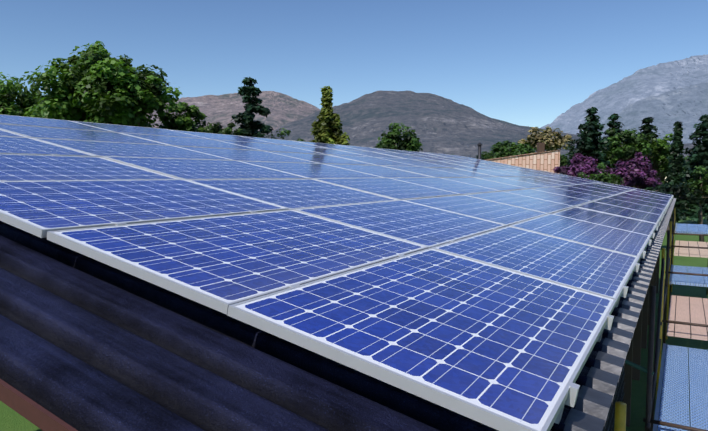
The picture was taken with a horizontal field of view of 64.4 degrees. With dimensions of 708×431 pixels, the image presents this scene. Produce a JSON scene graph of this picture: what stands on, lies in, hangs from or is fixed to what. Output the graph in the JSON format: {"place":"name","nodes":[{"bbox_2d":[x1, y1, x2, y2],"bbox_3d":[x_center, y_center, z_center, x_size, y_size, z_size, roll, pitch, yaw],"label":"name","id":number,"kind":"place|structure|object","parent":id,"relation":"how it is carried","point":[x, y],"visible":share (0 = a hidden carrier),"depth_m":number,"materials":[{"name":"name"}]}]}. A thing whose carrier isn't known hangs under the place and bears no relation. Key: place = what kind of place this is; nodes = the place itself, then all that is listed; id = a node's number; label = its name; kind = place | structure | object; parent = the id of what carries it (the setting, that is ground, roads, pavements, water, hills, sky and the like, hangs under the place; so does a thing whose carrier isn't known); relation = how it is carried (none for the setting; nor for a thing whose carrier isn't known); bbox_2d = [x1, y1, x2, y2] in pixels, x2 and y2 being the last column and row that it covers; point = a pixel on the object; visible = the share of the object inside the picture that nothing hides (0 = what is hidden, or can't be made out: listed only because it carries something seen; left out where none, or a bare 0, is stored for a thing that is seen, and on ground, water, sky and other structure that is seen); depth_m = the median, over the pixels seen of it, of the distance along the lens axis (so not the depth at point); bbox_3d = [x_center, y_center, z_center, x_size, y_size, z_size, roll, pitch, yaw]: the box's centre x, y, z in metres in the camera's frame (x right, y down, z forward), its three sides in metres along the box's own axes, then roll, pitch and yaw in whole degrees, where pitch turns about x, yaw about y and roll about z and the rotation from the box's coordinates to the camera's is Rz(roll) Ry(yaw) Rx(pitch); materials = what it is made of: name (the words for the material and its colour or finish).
{"place":"outdoors","nodes":[
{"label":"outdoors","id":0,"kind":"place"},
{"bbox_2d":[147,91,320,132],"bbox_3d":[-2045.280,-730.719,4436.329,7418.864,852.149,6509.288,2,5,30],"label":"pale mountain","id":1,"kind":"structure","parent":0,"point":[224,108],"depth_m":5111.02,"materials":[{"name":"grey stone"}]},
{"bbox_2d":[0,209,707,430],"bbox_3d":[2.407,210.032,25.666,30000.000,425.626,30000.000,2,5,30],"label":"ground","id":2,"kind":"structure","parent":0,"point":[11,419],"depth_m":12.37,"materials":[{"name":"green plant"}]},
{"bbox_2d":[0,72,46,117],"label":"tree","id":3,"kind":"object","parent":2,"relation":"on","point":[23,104],"depth_m":24.57,"materials":[{"name":"green plant"}]},
{"bbox_2d":[48,41,117,86],"bbox_3d":[-11.269,-4.514,24.462,3.380,6.312,3.535,2,5,30],"label":"tree","id":4,"kind":"object","parent":2,"relation":"on","point":[96,45],"visible":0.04,"depth_m":23.54,"materials":[{"name":"green plant"}]},
{"bbox_2d":[14,44,181,127],"bbox_3d":[-10.521,-4.283,23.738,5.402,5.973,6.412,2,5,30],"label":"tree","id":5,"kind":"object","parent":2,"relation":"on","point":[87,95],"depth_m":22.28,"materials":[{"name":"green plant"}]},
{"bbox_2d":[123,68,167,126],"bbox_3d":[-8.733,-3.680,23.589,2.121,4.843,2.056,2,5,30],"label":"tree","id":6,"kind":"object","parent":2,"relation":"on","point":[149,93],"depth_m":23.01,"materials":[{"name":"green plant"}]},
{"bbox_2d":[156,101,209,132],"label":"round tree","id":7,"kind":"object","parent":2,"relation":"on","point":[168,120],"depth_m":27.29,"materials":[{"name":"green plant"}]},
{"bbox_2d":[205,122,243,135],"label":"tree","id":8,"kind":"object","parent":2,"relation":"on","point":[227,130],"depth_m":27.44,"materials":[{"name":"green plant"}]},
{"bbox_2d":[231,77,273,137],"bbox_3d":[-5.527,-4.439,29.277,2.841,5.492,2.927,2,5,30],"label":"conifer tree","id":9,"kind":"object","parent":2,"relation":"on","point":[246,118],"depth_m":28.83,"materials":[{"name":"green plant"}]},
{"bbox_2d":[266,127,304,141],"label":"tree","id":10,"kind":"object","parent":2,"relation":"on","point":[287,132],"depth_m":29.70,"materials":[{"name":"green plant"}]},
{"bbox_2d":[310,86,350,144],"bbox_3d":[-1.025,-3.481,25.095,2.585,4.586,2.417,2,5,30],"label":"young cypress tree","id":11,"kind":"object","parent":2,"relation":"on","point":[327,125],"visible":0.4,"depth_m":24.94,"materials":[{"name":"green plant"}]},
{"bbox_2d":[375,123,422,151],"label":"tree","id":12,"kind":"object","parent":2,"relation":"on","point":[409,142],"depth_m":32.27,"materials":[{"name":"green plant"}]},
{"bbox_2d":[481,140,536,158],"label":"hedge tree","id":13,"kind":"object","parent":2,"relation":"on","point":[506,148],"visible":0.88,"depth_m":68.38,"materials":[{"name":"green plant"}]},
{"bbox_2d":[486,143,559,173],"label":"tiled roof","id":14,"kind":"structure","parent":2,"relation":"on","point":[541,159],"depth_m":46.24,"materials":[{"name":"tile"}]},
{"bbox_2d":[518,127,571,150],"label":"tan tree","id":15,"kind":"object","parent":2,"relation":"on","point":[551,144],"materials":[{"name":"beige plant"}]},
{"bbox_2d":[559,153,568,173],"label":"tree row","id":16,"kind":"object","parent":2,"relation":"on","point":[563,160],"materials":[{"name":"green plant"}]},
{"bbox_2d":[566,138,576,166],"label":"tree","id":17,"kind":"object","parent":2,"relation":"on","point":[571,148],"depth_m":38.22,"materials":[{"name":"green plant"}]},
{"bbox_2d":[553,153,601,177],"bbox_3d":[13.363,-1.154,34.334,3.486,5.359,3.231,2,5,30],"label":"flowering bush","id":18,"kind":"object","parent":2,"relation":"on","point":[579,164],"depth_m":33.70,"materials":[{"name":"purple plant"}]},
{"bbox_2d":[569,107,611,171],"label":"conifer tree","id":19,"kind":"object","parent":2,"relation":"on","point":[588,144],"depth_m":44.11,"materials":[{"name":"green plant"}]},
{"bbox_2d":[577,162,623,184],"bbox_3d":[12.969,-0.541,30.369,3.004,4.663,2.646,2,5,30],"label":"shrub","id":20,"kind":"object","parent":2,"relation":"on","point":[602,176],"depth_m":29.71,"materials":[{"name":"green plant"}]},
{"bbox_2d":[601,113,624,172],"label":"conifer tree","id":21,"kind":"object","parent":2,"relation":"on","point":[612,123],"depth_m":62.48,"materials":[{"name":"green plant"}]},
{"bbox_2d":[603,363,624,430],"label":"wall","id":22,"kind":"structure","parent":2,"relation":"on","point":[619,395],"depth_m":4.75,"materials":[{"name":"grey"}]},
{"bbox_2d":[599,128,656,169],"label":"green tree","id":23,"kind":"object","parent":2,"relation":"on","point":[631,142],"depth_m":45.28,"materials":[{"name":"green plant"}]},
{"bbox_2d":[597,152,662,189],"bbox_3d":[15.655,-0.993,32.143,3.480,5.312,3.635,2,5,30],"label":"judas tree","id":24,"kind":"object","parent":2,"relation":"on","point":[645,175],"depth_m":31.47,"materials":[{"name":"purple plant"}]},
{"bbox_2d":[607,252,659,426],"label":"wall","id":25,"kind":"structure","parent":2,"relation":"on","point":[638,341],"depth_m":10.43,"materials":[{"name":"brown wood"}]},
{"bbox_2d":[0,215,664,430],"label":"roof sheet","id":26,"kind":"object","parent":25,"relation":"on","point":[88,343],"visible":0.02,"depth_m":1.65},
{"bbox_2d":[0,379,77,430],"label":"rake trim","id":27,"kind":"structure","parent":26,"relation":"attached to","point":[30,410],"depth_m":1.31,"materials":[{"name":"brown wood"}]},
{"bbox_2d":[0,114,672,430],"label":"solar array","id":28,"kind":"object","parent":26,"relation":"on","point":[499,328],"visible":1,"depth_m":2.95,"materials":[{"name":"blue glass"}]},
{"bbox_2d":[0,123,673,423],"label":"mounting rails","id":29,"kind":"object","parent":26,"relation":"on","point":[571,399],"visible":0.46,"depth_m":2.43,"materials":[{"name":"silver metal"}]},
{"bbox_2d":[477,142,481,158],"bbox_3d":[4.659,-1.186,20.921,0.193,3.059,0.193,2,5,30],"label":"flue pipe","id":30,"kind":"object","parent":26,"relation":"attached to","point":[479,144],"visible":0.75,"depth_m":20.79,"materials":[{"name":"grey metal"}]},
{"bbox_2d":[563,198,675,430],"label":"roof eave ends","id":31,"kind":"object","parent":26,"relation":"attached to","point":[595,397],"visible":0.9,"depth_m":2.27,"materials":[{"name":"grey metal"}]},
{"bbox_2d":[636,117,666,191],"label":"conifer tree","id":32,"kind":"object","parent":2,"relation":"on","point":[645,127],"depth_m":58.06,"materials":[{"name":"green plant"}]},
{"bbox_2d":[614,208,707,430],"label":"scaffold tubes","id":33,"kind":"object","parent":2,"relation":"on","point":[649,370],"visible":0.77,"depth_m":6.97,"materials":[{"name":"green"}]},
{"bbox_2d":[640,133,683,178],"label":"green tree","id":34,"kind":"object","parent":2,"relation":"on","point":[660,150],"depth_m":49.55,"materials":[{"name":"green plant"}]},
{"bbox_2d":[651,147,685,183],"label":"green tree","id":35,"kind":"object","parent":2,"relation":"on","point":[661,171],"depth_m":56.26,"materials":[{"name":"green plant"}]},
{"bbox_2d":[644,181,703,229],"bbox_3d":[15.396,0.163,27.265,2.666,3.724,2.595,2,5,30],"label":"tree","id":36,"kind":"object","parent":2,"relation":"on","point":[685,193],"depth_m":26.63,"materials":[{"name":"green plant"}]},
{"bbox_2d":[665,121,685,222],"bbox_3d":[20.855,-2.353,36.452,1.280,7.504,1.262,2,5,30],"label":"cypress tree","id":37,"kind":"object","parent":2,"relation":"on","point":[676,167],"visible":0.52,"depth_m":36.12,"materials":[{"name":"green plant"}]},
{"bbox_2d":[653,343,707,430],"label":"blue scaffold deck","id":38,"kind":"structure","parent":2,"relation":"on","point":[678,386],"depth_m":6.46,"materials":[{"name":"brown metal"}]},
{"bbox_2d":[667,295,707,340],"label":"red scaffold deck","id":39,"kind":"structure","parent":2,"relation":"on","point":[688,309],"depth_m":9.20,"materials":[{"name":"wood"}]},
{"bbox_2d":[669,265,707,286],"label":"blue scaffold deck","id":40,"kind":"structure","parent":2,"relation":"on","point":[689,280],"depth_m":11.32,"materials":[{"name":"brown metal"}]},
{"bbox_2d":[674,240,707,257],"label":"red scaffold deck","id":41,"kind":"structure","parent":2,"relation":"on","point":[691,252],"depth_m":13.70,"materials":[{"name":"wood"}]},
{"bbox_2d":[674,223,707,233],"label":"blue scaffold deck","id":42,"kind":"structure","parent":2,"relation":"on","point":[693,228],"depth_m":16.45,"materials":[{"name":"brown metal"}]},
{"bbox_2d":[678,114,707,223],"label":"conifer tree","id":43,"kind":"object","parent":2,"relation":"on","point":[701,158],"depth_m":42.37,"materials":[{"name":"green plant"}]},
{"bbox_2d":[680,166,707,241],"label":"tree","id":44,"kind":"object","parent":2,"relation":"on","point":[696,180],"depth_m":27.17,"materials":[{"name":"green plant"}]},
{"bbox_2d":[0,0,707,181],"label":"sky","id":45,"kind":"structure","parent":0,"point":[518,62],"materials":[{"name":"blue"}]},
{"bbox_2d":[264,90,701,158],"bbox_3d":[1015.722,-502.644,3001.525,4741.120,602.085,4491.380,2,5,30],"label":"dark mountain","id":46,"kind":"structure","parent":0,"point":[440,124],"depth_m":2857.88,"materials":[{"name":"grey stone"}]},
{"bbox_2d":[541,54,707,134],"bbox_3d":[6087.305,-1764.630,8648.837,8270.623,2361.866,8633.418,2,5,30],"label":"mountain","id":47,"kind":"structure","parent":0,"point":[620,96],"depth_m":10034.21,"materials":[{"name":"grey stone"}]},
{"bbox_2d":[600,82,707,143],"bbox_3d":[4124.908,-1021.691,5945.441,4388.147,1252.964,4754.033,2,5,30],"label":"mountain spur","id":48,"kind":"structure","parent":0,"point":[687,106],"depth_m":6737.53,"materials":[{"name":"grey stone"}]}
]}

